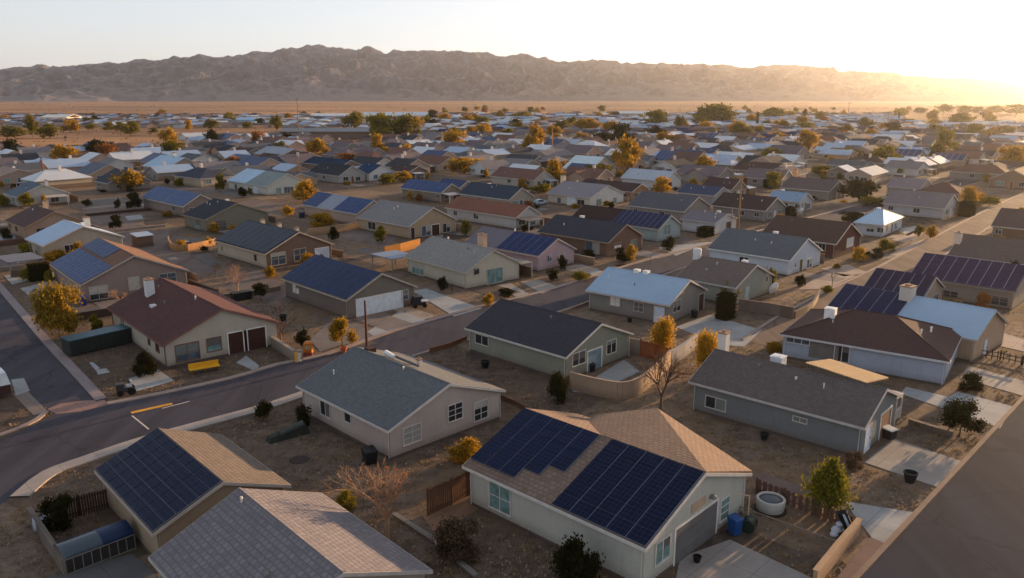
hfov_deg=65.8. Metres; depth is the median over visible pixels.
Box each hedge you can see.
[26,261,49,281]
[696,225,714,237]
[714,291,737,320]
[785,206,796,215]
[956,200,977,216]
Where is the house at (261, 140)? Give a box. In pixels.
[245,137,274,143]
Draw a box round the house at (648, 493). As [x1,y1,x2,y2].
[462,408,752,577]
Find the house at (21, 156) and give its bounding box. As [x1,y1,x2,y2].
[0,150,39,162]
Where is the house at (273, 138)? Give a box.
[258,135,285,141]
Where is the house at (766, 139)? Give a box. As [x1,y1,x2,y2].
[749,137,774,141]
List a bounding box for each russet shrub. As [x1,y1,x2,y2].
[415,192,422,200]
[524,200,533,207]
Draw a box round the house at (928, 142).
[910,137,935,145]
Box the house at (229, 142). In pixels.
[222,138,240,145]
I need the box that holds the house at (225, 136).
[218,131,245,140]
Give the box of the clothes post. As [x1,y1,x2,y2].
[736,494,749,515]
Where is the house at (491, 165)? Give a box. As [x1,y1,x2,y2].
[467,157,511,175]
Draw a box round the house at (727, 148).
[710,145,746,152]
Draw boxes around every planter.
[279,314,286,320]
[339,346,346,352]
[480,359,489,368]
[693,553,701,562]
[760,431,768,440]
[903,469,918,483]
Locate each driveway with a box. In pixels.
[5,272,53,283]
[20,280,58,297]
[49,554,159,577]
[74,305,101,312]
[94,298,121,308]
[114,191,137,193]
[236,356,258,369]
[273,194,291,196]
[310,316,372,350]
[355,313,412,330]
[367,311,424,335]
[414,288,481,315]
[472,285,519,296]
[498,283,528,298]
[517,228,539,233]
[521,280,554,292]
[532,207,547,210]
[558,264,598,272]
[581,264,602,275]
[635,250,669,258]
[659,242,709,254]
[675,238,704,243]
[676,315,760,346]
[676,540,810,577]
[794,272,845,281]
[798,272,854,289]
[820,265,865,275]
[833,199,861,202]
[847,502,911,542]
[853,251,903,259]
[865,439,959,485]
[868,438,899,457]
[880,239,922,259]
[888,234,917,239]
[892,231,925,242]
[898,226,915,233]
[936,392,1011,427]
[960,366,1023,394]
[987,187,1007,189]
[1001,333,1023,350]
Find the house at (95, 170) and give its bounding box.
[75,162,118,181]
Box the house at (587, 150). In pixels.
[563,144,603,157]
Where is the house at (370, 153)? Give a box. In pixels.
[352,151,381,158]
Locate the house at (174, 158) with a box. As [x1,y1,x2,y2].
[142,152,195,172]
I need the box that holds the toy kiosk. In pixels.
[303,341,312,356]
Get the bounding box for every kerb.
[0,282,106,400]
[0,411,48,435]
[10,391,302,496]
[107,179,955,404]
[413,181,981,355]
[741,192,1023,339]
[851,394,1023,577]
[943,206,1023,254]
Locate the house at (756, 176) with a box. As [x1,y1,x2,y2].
[743,168,792,187]
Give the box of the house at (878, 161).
[847,154,885,167]
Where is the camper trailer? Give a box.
[0,367,10,394]
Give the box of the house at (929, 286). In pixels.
[864,268,945,299]
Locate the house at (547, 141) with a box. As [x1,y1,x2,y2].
[543,136,571,144]
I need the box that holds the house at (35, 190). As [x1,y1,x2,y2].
[3,179,70,206]
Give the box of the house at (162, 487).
[94,428,291,554]
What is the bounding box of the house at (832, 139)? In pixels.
[817,135,841,142]
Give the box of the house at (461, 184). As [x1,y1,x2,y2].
[439,178,469,189]
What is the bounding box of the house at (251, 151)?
[236,147,264,154]
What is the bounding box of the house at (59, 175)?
[15,165,92,186]
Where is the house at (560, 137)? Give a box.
[554,134,569,138]
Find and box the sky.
[0,0,1023,83]
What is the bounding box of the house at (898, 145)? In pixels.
[881,138,907,148]
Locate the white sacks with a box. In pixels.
[830,521,844,537]
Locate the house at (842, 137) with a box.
[833,134,852,140]
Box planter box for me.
[230,289,251,301]
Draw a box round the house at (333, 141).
[328,138,353,144]
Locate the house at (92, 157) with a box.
[79,152,107,161]
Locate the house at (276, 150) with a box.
[253,146,299,154]
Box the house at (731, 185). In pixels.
[702,177,747,193]
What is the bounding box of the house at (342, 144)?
[329,141,365,150]
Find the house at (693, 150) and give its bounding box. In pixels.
[674,147,706,152]
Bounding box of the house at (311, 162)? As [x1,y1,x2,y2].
[302,156,361,169]
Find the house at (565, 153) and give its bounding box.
[528,147,573,157]
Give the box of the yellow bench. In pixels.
[188,359,219,374]
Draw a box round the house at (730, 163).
[714,158,738,170]
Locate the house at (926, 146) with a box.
[914,145,951,149]
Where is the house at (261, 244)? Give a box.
[214,218,333,267]
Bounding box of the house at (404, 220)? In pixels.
[356,199,457,238]
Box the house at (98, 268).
[50,238,188,302]
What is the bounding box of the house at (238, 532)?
[148,487,432,577]
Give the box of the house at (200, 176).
[173,163,232,186]
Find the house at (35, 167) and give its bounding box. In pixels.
[0,161,45,172]
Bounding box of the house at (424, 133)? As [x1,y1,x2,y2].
[422,132,442,135]
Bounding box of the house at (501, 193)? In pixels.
[458,182,534,204]
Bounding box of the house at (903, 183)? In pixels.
[885,177,931,195]
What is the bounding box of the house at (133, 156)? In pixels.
[107,149,151,161]
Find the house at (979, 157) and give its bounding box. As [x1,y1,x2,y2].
[946,150,988,164]
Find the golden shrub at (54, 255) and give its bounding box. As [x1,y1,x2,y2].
[40,248,67,260]
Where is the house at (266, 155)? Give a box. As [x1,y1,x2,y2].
[254,153,280,156]
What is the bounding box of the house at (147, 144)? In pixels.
[135,141,159,146]
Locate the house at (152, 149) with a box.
[127,144,162,152]
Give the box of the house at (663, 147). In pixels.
[655,144,684,149]
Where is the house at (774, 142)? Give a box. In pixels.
[751,139,784,144]
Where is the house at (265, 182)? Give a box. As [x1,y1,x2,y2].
[227,168,303,195]
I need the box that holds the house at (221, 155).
[215,148,250,160]
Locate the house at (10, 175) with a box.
[0,166,34,185]
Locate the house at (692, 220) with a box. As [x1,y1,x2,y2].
[680,209,737,234]
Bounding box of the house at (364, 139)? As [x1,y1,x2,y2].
[356,137,380,141]
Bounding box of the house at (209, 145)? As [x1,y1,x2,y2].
[187,139,222,153]
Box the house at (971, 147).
[960,145,1000,158]
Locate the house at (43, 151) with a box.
[17,144,51,157]
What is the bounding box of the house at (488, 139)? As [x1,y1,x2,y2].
[482,137,501,140]
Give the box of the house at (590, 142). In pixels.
[575,140,607,145]
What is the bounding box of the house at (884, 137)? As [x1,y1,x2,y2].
[873,136,896,141]
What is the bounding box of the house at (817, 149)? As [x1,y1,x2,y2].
[814,146,832,155]
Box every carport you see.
[0,252,44,276]
[371,250,407,272]
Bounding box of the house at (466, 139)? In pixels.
[459,137,484,140]
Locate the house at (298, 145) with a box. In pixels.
[273,140,306,151]
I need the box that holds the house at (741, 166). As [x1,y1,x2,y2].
[731,161,783,174]
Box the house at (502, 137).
[493,134,522,140]
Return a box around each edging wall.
[85,208,150,215]
[115,225,164,231]
[392,512,477,577]
[429,336,466,352]
[499,393,533,408]
[558,301,588,312]
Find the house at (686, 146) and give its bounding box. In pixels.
[667,142,700,149]
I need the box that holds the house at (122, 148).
[115,145,148,151]
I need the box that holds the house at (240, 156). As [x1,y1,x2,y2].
[221,154,258,160]
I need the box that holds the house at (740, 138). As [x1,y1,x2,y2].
[728,135,750,140]
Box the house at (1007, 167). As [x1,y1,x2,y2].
[986,159,1015,170]
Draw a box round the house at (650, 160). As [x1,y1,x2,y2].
[638,155,660,167]
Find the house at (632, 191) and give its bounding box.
[582,179,650,200]
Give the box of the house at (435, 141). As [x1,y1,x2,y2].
[431,138,443,143]
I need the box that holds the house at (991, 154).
[955,147,998,162]
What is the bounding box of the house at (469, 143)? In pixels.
[465,140,490,146]
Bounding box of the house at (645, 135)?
[634,132,655,138]
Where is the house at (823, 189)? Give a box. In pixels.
[780,168,845,200]
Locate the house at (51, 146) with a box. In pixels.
[47,144,74,148]
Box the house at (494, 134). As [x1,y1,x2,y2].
[492,132,514,136]
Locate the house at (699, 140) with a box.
[680,139,706,142]
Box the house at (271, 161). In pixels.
[238,155,283,166]
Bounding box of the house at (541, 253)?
[464,226,576,271]
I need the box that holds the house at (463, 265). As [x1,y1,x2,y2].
[404,232,532,289]
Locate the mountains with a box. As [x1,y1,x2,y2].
[0,44,1023,101]
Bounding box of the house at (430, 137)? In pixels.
[423,134,441,140]
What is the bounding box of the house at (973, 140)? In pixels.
[954,137,983,142]
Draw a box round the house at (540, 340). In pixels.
[464,298,633,379]
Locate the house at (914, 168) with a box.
[883,160,936,176]
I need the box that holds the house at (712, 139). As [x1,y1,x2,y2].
[698,137,721,141]
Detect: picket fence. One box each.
[755,477,855,524]
[982,349,1023,364]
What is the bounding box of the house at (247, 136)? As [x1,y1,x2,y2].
[243,133,269,141]
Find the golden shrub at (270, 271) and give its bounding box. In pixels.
[263,266,276,277]
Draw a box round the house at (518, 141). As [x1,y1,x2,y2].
[507,139,524,146]
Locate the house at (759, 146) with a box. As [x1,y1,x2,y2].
[748,143,774,151]
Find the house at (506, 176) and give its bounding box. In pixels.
[490,166,558,187]
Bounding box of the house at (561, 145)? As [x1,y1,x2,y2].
[553,143,570,148]
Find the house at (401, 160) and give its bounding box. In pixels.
[384,154,431,173]
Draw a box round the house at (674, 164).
[651,155,693,172]
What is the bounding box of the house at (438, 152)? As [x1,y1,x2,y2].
[421,150,455,155]
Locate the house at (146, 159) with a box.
[139,152,165,167]
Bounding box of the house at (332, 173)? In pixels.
[309,162,365,183]
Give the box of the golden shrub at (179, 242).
[176,239,186,249]
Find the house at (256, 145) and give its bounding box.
[239,141,271,147]
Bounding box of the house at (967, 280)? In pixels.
[911,253,1023,310]
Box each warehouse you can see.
[39,114,81,118]
[236,117,259,122]
[311,113,349,116]
[363,112,427,116]
[618,111,668,114]
[732,110,746,113]
[994,133,1023,135]
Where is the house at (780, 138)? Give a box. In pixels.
[771,135,787,140]
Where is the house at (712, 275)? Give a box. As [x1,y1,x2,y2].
[676,248,774,305]
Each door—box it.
[228,331,247,353]
[244,327,265,350]
[315,247,328,257]
[357,291,402,316]
[410,227,414,238]
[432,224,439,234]
[567,196,574,204]
[588,347,601,371]
[653,305,664,322]
[675,502,716,563]
[698,292,703,310]
[744,286,749,299]
[799,258,802,271]
[863,423,872,454]
[879,407,891,438]
[982,338,988,355]
[1009,181,1013,188]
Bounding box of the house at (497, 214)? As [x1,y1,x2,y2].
[444,196,543,229]
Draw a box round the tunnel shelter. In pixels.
[52,519,135,575]
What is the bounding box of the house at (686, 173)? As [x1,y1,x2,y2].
[676,164,734,183]
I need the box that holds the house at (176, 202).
[141,186,210,216]
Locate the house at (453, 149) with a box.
[443,146,474,153]
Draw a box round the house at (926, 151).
[899,147,932,156]
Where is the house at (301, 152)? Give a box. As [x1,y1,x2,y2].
[285,151,320,156]
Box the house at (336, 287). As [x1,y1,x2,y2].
[281,254,417,319]
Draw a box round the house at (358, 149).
[350,146,385,153]
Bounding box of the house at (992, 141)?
[990,139,1020,142]
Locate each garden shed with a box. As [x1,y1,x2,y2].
[130,231,153,247]
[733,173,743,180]
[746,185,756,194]
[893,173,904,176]
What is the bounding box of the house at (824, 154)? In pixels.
[818,149,857,159]
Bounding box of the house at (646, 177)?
[620,168,682,188]
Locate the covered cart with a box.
[411,295,428,308]
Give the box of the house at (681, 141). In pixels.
[669,139,693,142]
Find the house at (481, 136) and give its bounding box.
[475,134,493,137]
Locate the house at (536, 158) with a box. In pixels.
[505,154,546,162]
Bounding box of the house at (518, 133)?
[512,131,530,135]
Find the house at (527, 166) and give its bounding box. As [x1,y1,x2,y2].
[509,163,544,169]
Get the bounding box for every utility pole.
[364,300,367,346]
[737,176,746,228]
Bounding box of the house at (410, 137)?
[394,133,424,139]
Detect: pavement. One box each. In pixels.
[48,400,106,413]
[836,537,882,577]
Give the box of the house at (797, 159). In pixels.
[767,153,807,167]
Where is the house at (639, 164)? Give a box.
[602,155,646,170]
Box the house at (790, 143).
[777,138,801,145]
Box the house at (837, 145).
[824,143,852,148]
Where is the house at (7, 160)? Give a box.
[0,157,19,163]
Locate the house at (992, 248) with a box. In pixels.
[947,231,1023,264]
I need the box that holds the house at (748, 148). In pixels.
[729,143,756,152]
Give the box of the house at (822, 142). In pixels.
[818,139,830,145]
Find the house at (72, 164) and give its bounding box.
[39,155,90,170]
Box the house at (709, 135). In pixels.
[694,133,720,137]
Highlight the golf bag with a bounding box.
[837,510,851,529]
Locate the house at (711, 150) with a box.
[688,147,719,153]
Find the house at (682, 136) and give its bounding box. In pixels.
[673,134,694,139]
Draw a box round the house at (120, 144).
[110,141,129,147]
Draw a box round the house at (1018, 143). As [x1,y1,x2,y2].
[993,142,1023,146]
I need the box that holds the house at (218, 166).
[191,158,240,171]
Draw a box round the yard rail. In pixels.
[739,506,835,542]
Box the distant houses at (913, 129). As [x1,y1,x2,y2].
[0,111,1023,140]
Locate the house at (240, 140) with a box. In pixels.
[232,138,249,143]
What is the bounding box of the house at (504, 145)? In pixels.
[485,141,519,147]
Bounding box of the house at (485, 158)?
[456,153,496,163]
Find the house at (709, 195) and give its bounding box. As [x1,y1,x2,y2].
[676,183,730,204]
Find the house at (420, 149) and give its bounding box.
[413,144,438,153]
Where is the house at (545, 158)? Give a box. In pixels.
[539,155,569,166]
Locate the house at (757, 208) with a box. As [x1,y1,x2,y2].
[711,192,786,221]
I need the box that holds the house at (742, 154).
[719,151,755,157]
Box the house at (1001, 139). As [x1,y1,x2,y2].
[975,137,1010,140]
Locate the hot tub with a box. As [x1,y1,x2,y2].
[754,491,786,517]
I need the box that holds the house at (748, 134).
[736,132,760,136]
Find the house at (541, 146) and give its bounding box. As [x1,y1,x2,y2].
[526,142,557,149]
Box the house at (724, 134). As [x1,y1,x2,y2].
[709,130,732,135]
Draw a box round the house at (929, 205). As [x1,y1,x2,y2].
[882,189,958,219]
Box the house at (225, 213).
[182,198,269,231]
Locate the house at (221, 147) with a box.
[210,144,238,153]
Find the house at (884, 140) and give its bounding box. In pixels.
[859,138,888,143]
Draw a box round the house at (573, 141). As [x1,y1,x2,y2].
[566,137,582,143]
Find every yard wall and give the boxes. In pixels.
[0,238,27,246]
[11,266,53,276]
[26,506,67,575]
[43,308,111,326]
[48,182,95,188]
[68,193,77,200]
[129,162,140,165]
[158,175,174,181]
[167,236,215,250]
[185,271,197,281]
[187,278,218,292]
[268,215,275,222]
[270,336,302,359]
[307,222,359,234]
[331,248,342,256]
[384,238,419,251]
[456,223,462,230]
[519,264,531,276]
[540,217,550,224]
[569,350,671,399]
[574,254,594,264]
[623,196,628,201]
[628,337,639,355]
[671,333,697,364]
[794,289,820,318]
[813,517,862,577]
[819,253,824,263]
[874,175,892,183]
[908,418,953,436]
[928,167,942,173]
[941,295,962,302]
[943,165,954,170]
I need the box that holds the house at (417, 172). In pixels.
[390,164,428,179]
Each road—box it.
[0,179,978,503]
[0,293,106,413]
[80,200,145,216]
[83,213,214,273]
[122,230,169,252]
[174,186,228,194]
[225,269,293,306]
[239,200,301,214]
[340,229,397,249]
[750,193,1023,346]
[821,197,865,207]
[861,401,1023,577]
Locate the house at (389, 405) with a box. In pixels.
[296,346,505,459]
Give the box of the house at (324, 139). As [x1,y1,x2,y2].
[309,137,330,142]
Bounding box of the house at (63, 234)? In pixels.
[24,216,124,260]
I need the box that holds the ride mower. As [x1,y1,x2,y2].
[115,379,135,396]
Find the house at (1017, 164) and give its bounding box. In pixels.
[990,160,1023,168]
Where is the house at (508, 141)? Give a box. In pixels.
[490,139,519,145]
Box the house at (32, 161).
[22,157,49,162]
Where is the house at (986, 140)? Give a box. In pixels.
[977,138,996,142]
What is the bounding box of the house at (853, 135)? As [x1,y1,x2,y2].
[847,133,863,137]
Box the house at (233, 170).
[219,163,272,175]
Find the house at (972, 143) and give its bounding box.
[952,140,982,148]
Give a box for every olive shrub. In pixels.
[17,266,28,278]
[43,269,55,281]
[87,313,103,329]
[247,186,252,194]
[335,485,357,510]
[568,271,590,279]
[602,201,611,206]
[820,285,834,292]
[857,195,883,204]
[877,238,896,251]
[913,222,925,235]
[978,196,1001,205]
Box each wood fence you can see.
[46,489,108,518]
[426,471,469,515]
[640,338,670,360]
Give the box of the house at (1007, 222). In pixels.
[990,208,1023,239]
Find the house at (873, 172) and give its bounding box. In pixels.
[845,165,888,182]
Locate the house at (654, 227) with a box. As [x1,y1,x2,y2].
[572,204,682,241]
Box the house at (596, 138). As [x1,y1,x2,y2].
[573,135,603,142]
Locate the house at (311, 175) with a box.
[272,170,318,185]
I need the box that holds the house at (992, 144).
[982,143,1013,146]
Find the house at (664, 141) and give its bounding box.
[654,138,671,144]
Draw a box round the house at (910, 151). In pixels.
[893,146,925,157]
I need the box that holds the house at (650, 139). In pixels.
[639,135,658,141]
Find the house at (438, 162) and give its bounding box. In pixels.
[418,154,459,171]
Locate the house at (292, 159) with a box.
[279,152,311,165]
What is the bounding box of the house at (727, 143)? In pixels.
[706,140,735,145]
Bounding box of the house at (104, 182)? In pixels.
[94,168,150,191]
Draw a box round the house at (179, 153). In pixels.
[160,148,200,156]
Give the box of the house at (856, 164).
[823,159,874,168]
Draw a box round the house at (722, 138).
[714,136,738,141]
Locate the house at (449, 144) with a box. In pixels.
[439,142,468,147]
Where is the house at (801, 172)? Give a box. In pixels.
[775,163,807,177]
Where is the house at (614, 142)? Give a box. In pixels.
[601,139,618,145]
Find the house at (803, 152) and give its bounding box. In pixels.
[770,145,809,158]
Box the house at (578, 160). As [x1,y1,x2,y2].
[562,155,616,174]
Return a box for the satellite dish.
[769,282,777,296]
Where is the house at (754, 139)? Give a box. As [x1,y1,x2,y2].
[741,138,764,141]
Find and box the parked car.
[533,199,547,204]
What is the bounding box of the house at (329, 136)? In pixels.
[307,134,334,139]
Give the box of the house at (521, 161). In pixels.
[506,158,541,164]
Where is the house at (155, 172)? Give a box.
[144,162,192,180]
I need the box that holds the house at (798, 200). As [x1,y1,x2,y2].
[769,189,813,211]
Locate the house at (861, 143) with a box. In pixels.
[834,138,868,145]
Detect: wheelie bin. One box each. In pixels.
[78,294,86,305]
[298,211,304,217]
[360,445,377,464]
[590,363,595,371]
[691,309,697,317]
[726,513,743,535]
[881,424,898,439]
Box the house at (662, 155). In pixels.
[655,146,706,164]
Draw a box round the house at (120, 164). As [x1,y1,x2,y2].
[98,157,134,169]
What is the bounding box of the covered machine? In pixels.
[265,420,310,443]
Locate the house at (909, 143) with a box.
[891,138,918,146]
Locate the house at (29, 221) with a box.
[4,200,82,238]
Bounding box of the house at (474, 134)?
[467,131,485,136]
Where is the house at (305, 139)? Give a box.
[280,136,311,142]
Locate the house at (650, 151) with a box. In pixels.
[640,146,660,154]
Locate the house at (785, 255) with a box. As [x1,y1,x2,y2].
[707,227,822,275]
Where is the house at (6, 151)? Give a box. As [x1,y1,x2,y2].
[0,149,19,153]
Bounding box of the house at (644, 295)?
[585,267,707,323]
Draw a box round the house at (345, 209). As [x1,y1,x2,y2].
[302,192,376,223]
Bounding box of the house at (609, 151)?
[604,148,620,155]
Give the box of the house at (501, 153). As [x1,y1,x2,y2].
[475,146,511,159]
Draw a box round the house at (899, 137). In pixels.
[872,134,906,139]
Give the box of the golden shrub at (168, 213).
[162,210,172,216]
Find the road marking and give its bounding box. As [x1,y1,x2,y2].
[131,403,172,413]
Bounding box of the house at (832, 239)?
[762,214,862,258]
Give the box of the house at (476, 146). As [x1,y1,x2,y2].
[471,144,500,148]
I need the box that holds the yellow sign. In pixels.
[294,352,300,361]
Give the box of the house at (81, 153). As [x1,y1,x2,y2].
[52,144,88,157]
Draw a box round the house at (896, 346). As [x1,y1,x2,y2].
[780,306,961,385]
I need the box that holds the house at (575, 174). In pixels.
[560,165,614,181]
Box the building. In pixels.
[279,128,371,139]
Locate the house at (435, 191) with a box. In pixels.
[400,179,460,202]
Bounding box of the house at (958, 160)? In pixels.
[935,153,975,166]
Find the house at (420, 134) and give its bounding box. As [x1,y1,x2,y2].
[399,133,422,136]
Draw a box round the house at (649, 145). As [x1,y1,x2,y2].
[624,140,656,148]
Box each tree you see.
[0,125,30,137]
[0,193,10,205]
[17,191,34,205]
[17,241,32,253]
[22,112,39,136]
[23,274,85,336]
[35,123,61,137]
[40,195,45,205]
[49,143,82,158]
[58,118,81,132]
[68,240,82,251]
[83,116,95,120]
[84,123,98,129]
[94,142,118,155]
[102,122,114,130]
[107,168,144,189]
[108,289,127,300]
[111,121,124,132]
[118,119,141,135]
[148,127,157,132]
[155,126,177,141]
[160,140,186,150]
[174,178,183,185]
[183,120,191,129]
[202,118,221,128]
[215,172,224,191]
[222,114,233,118]
[222,263,247,290]
[223,155,239,160]
[241,121,252,128]
[249,130,265,140]
[267,298,298,340]
[269,114,282,130]
[269,140,288,147]
[279,204,294,216]
[284,112,293,117]
[290,179,319,202]
[304,137,326,154]
[308,211,338,227]
[318,148,331,155]
[323,456,412,539]
[327,316,359,345]
[336,153,355,159]
[337,110,365,127]
[365,112,398,135]
[370,132,384,149]
[373,224,387,241]
[378,174,396,183]
[388,112,421,133]
[391,170,412,180]
[398,143,411,147]
[411,114,424,127]
[436,112,451,118]
[440,129,467,142]
[445,156,483,172]
[449,126,464,131]
[459,114,473,119]
[459,218,471,234]
[466,125,476,131]
[472,123,490,131]
[474,115,490,121]
[474,122,491,130]
[483,168,489,176]
[495,109,505,116]
[501,127,512,132]
[509,111,531,116]
[509,120,524,126]
[517,178,527,188]
[520,138,532,146]
[524,121,546,143]
[527,183,552,193]
[541,155,565,182]
[543,124,564,133]
[553,118,571,127]
[565,115,576,123]
[572,117,588,128]
[574,132,589,136]
[584,163,616,170]
[586,117,602,127]
[598,105,604,110]
[601,120,617,129]
[607,133,644,169]
[625,243,637,261]
[634,351,693,410]
[644,109,669,122]
[647,315,678,353]
[652,175,671,191]
[653,131,678,139]
[673,114,687,125]
[688,326,717,368]
[692,105,716,119]
[693,154,716,165]
[698,117,706,121]
[699,121,713,126]
[704,102,734,120]
[716,107,739,120]
[717,279,742,297]
[725,119,747,125]
[727,122,735,131]
[730,121,753,132]
[746,113,759,120]
[755,125,765,131]
[759,146,784,155]
[760,106,790,116]
[765,170,782,188]
[767,130,787,136]
[767,266,776,283]
[770,120,780,123]
[778,119,790,125]
[792,115,809,123]
[793,128,821,150]
[795,455,857,517]
[796,121,816,127]
[801,108,807,116]
[809,165,831,174]
[814,111,829,118]
[820,170,826,176]
[835,176,882,200]
[836,147,865,155]
[838,124,855,131]
[857,116,877,125]
[861,128,881,133]
[868,144,900,158]
[876,122,886,128]
[892,109,904,116]
[913,107,928,112]
[923,141,952,156]
[924,123,948,129]
[925,224,938,238]
[926,110,938,119]
[927,118,944,123]
[934,103,954,111]
[934,128,960,149]
[946,112,976,121]
[954,105,973,112]
[955,184,981,202]
[964,123,986,132]
[972,105,988,112]
[973,291,992,308]
[977,130,990,135]
[982,110,993,118]
[982,173,988,181]
[984,115,997,120]
[985,105,1005,112]
[985,125,1010,136]
[996,144,1023,160]
[997,125,1016,132]
[1003,103,1023,114]
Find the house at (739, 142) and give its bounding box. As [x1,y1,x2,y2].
[723,140,751,144]
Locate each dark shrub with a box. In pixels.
[0,138,18,150]
[0,229,13,238]
[35,490,74,531]
[81,198,92,205]
[82,139,115,152]
[91,114,100,119]
[107,214,122,227]
[113,198,120,207]
[125,191,142,208]
[126,185,134,191]
[130,348,160,376]
[199,245,209,250]
[202,129,218,139]
[237,186,247,196]
[251,282,268,299]
[253,399,274,419]
[254,117,264,122]
[281,131,293,136]
[293,327,310,348]
[295,404,312,425]
[327,226,339,240]
[427,109,437,117]
[427,119,440,122]
[437,275,448,290]
[498,288,514,297]
[509,117,518,123]
[520,224,528,231]
[545,268,558,279]
[546,370,570,404]
[549,532,605,577]
[557,254,567,269]
[581,249,594,256]
[590,131,613,140]
[610,121,634,139]
[615,247,623,260]
[619,253,632,261]
[645,124,667,132]
[660,235,675,250]
[762,179,767,187]
[793,273,805,286]
[838,210,867,222]
[870,247,883,258]
[883,121,903,130]
[937,394,990,436]
[957,370,986,391]
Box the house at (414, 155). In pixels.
[380,151,421,159]
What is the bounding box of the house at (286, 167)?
[272,163,309,172]
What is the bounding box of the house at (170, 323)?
[107,277,280,367]
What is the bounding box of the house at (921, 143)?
[902,140,923,145]
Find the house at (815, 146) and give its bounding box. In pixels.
[784,139,817,148]
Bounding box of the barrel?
[742,514,757,533]
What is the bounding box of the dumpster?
[60,324,131,355]
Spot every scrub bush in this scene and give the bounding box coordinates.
[428,514,484,567]
[844,449,864,470]
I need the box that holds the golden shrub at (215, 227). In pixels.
[209,221,219,233]
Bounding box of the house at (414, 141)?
[402,138,431,143]
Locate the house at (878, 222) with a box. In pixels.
[853,207,903,237]
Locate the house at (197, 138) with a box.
[185,135,205,144]
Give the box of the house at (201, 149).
[178,145,206,153]
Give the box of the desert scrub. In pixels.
[2,102,1021,146]
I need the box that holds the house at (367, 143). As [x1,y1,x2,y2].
[361,141,371,146]
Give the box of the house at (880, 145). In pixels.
[865,144,897,148]
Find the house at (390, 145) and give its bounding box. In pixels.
[379,140,402,148]
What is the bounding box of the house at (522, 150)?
[497,145,533,154]
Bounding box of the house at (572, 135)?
[568,131,590,138]
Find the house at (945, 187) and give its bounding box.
[916,182,964,200]
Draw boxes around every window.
[4,178,10,182]
[50,197,59,202]
[64,244,73,252]
[88,284,108,300]
[127,276,140,290]
[155,343,159,353]
[158,272,176,280]
[174,341,200,362]
[193,218,200,229]
[206,336,222,352]
[215,219,226,229]
[270,251,286,265]
[276,187,281,194]
[284,186,293,193]
[292,284,299,294]
[293,247,305,261]
[319,400,330,419]
[344,412,351,424]
[368,221,375,230]
[401,289,408,300]
[402,422,421,446]
[412,262,423,275]
[421,225,430,236]
[443,223,449,232]
[447,400,463,423]
[473,267,479,275]
[473,398,488,422]
[475,333,488,346]
[487,267,502,284]
[488,481,510,517]
[518,219,524,225]
[547,254,551,261]
[572,349,585,367]
[577,199,584,204]
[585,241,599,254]
[596,198,601,205]
[606,338,616,355]
[610,297,620,306]
[614,242,621,248]
[630,238,636,248]
[633,301,643,312]
[654,533,671,568]
[664,224,670,234]
[672,298,681,313]
[704,394,726,412]
[719,494,730,523]
[739,256,748,262]
[785,335,809,345]
[792,415,807,424]
[806,257,812,268]
[818,243,825,250]
[833,346,849,363]
[846,236,853,247]
[866,226,874,231]
[877,227,883,232]
[913,208,919,212]
[933,292,938,298]
[941,289,958,297]
[984,294,1008,306]
[994,229,1001,234]
[996,181,1003,185]
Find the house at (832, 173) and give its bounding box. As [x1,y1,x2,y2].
[826,164,856,179]
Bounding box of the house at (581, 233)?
[537,214,643,256]
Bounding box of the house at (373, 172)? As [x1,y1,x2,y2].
[358,163,397,181]
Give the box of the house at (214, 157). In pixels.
[179,153,218,161]
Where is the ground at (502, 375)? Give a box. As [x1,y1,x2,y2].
[0,101,1023,577]
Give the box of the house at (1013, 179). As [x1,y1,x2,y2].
[988,166,1023,189]
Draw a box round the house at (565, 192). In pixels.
[546,175,624,206]
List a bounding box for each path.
[0,234,15,239]
[0,260,17,267]
[11,378,29,394]
[12,392,46,414]
[82,204,124,209]
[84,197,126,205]
[88,210,151,216]
[90,362,99,369]
[96,368,109,374]
[112,538,147,558]
[125,214,143,219]
[128,370,173,390]
[144,219,165,224]
[173,236,205,241]
[191,250,217,254]
[192,252,223,266]
[220,188,239,195]
[222,282,252,290]
[337,256,382,269]
[356,248,382,254]
[356,340,375,346]
[394,307,435,318]
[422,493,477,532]
[443,234,469,239]
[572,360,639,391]
[675,242,707,247]
[705,234,719,241]
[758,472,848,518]
[862,240,902,245]
[902,387,946,407]
[908,217,931,223]
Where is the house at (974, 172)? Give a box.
[949,164,1009,180]
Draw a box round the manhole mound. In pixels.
[289,455,309,463]
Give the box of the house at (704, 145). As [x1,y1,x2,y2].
[695,142,719,147]
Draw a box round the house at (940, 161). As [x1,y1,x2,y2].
[904,154,950,167]
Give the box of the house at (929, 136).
[922,135,938,138]
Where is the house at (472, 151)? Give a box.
[454,148,495,157]
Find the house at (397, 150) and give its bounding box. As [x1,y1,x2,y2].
[386,145,420,153]
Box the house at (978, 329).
[827,283,1008,362]
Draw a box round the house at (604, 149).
[594,144,616,155]
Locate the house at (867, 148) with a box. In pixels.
[844,143,877,155]
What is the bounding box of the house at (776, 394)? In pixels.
[688,329,903,455]
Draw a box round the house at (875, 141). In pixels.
[850,138,882,144]
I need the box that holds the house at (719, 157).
[705,151,742,165]
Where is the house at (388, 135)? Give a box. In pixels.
[381,134,399,137]
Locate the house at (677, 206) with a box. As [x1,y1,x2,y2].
[627,191,711,222]
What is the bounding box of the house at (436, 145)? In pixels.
[410,141,445,150]
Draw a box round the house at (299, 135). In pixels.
[291,132,308,136]
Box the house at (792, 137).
[778,134,799,138]
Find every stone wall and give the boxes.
[223,285,280,297]
[738,298,794,318]
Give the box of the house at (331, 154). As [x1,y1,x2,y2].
[321,148,357,158]
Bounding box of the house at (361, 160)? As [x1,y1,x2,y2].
[352,156,391,164]
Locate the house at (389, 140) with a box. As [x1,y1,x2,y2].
[381,137,404,143]
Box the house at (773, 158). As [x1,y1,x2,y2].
[742,152,792,165]

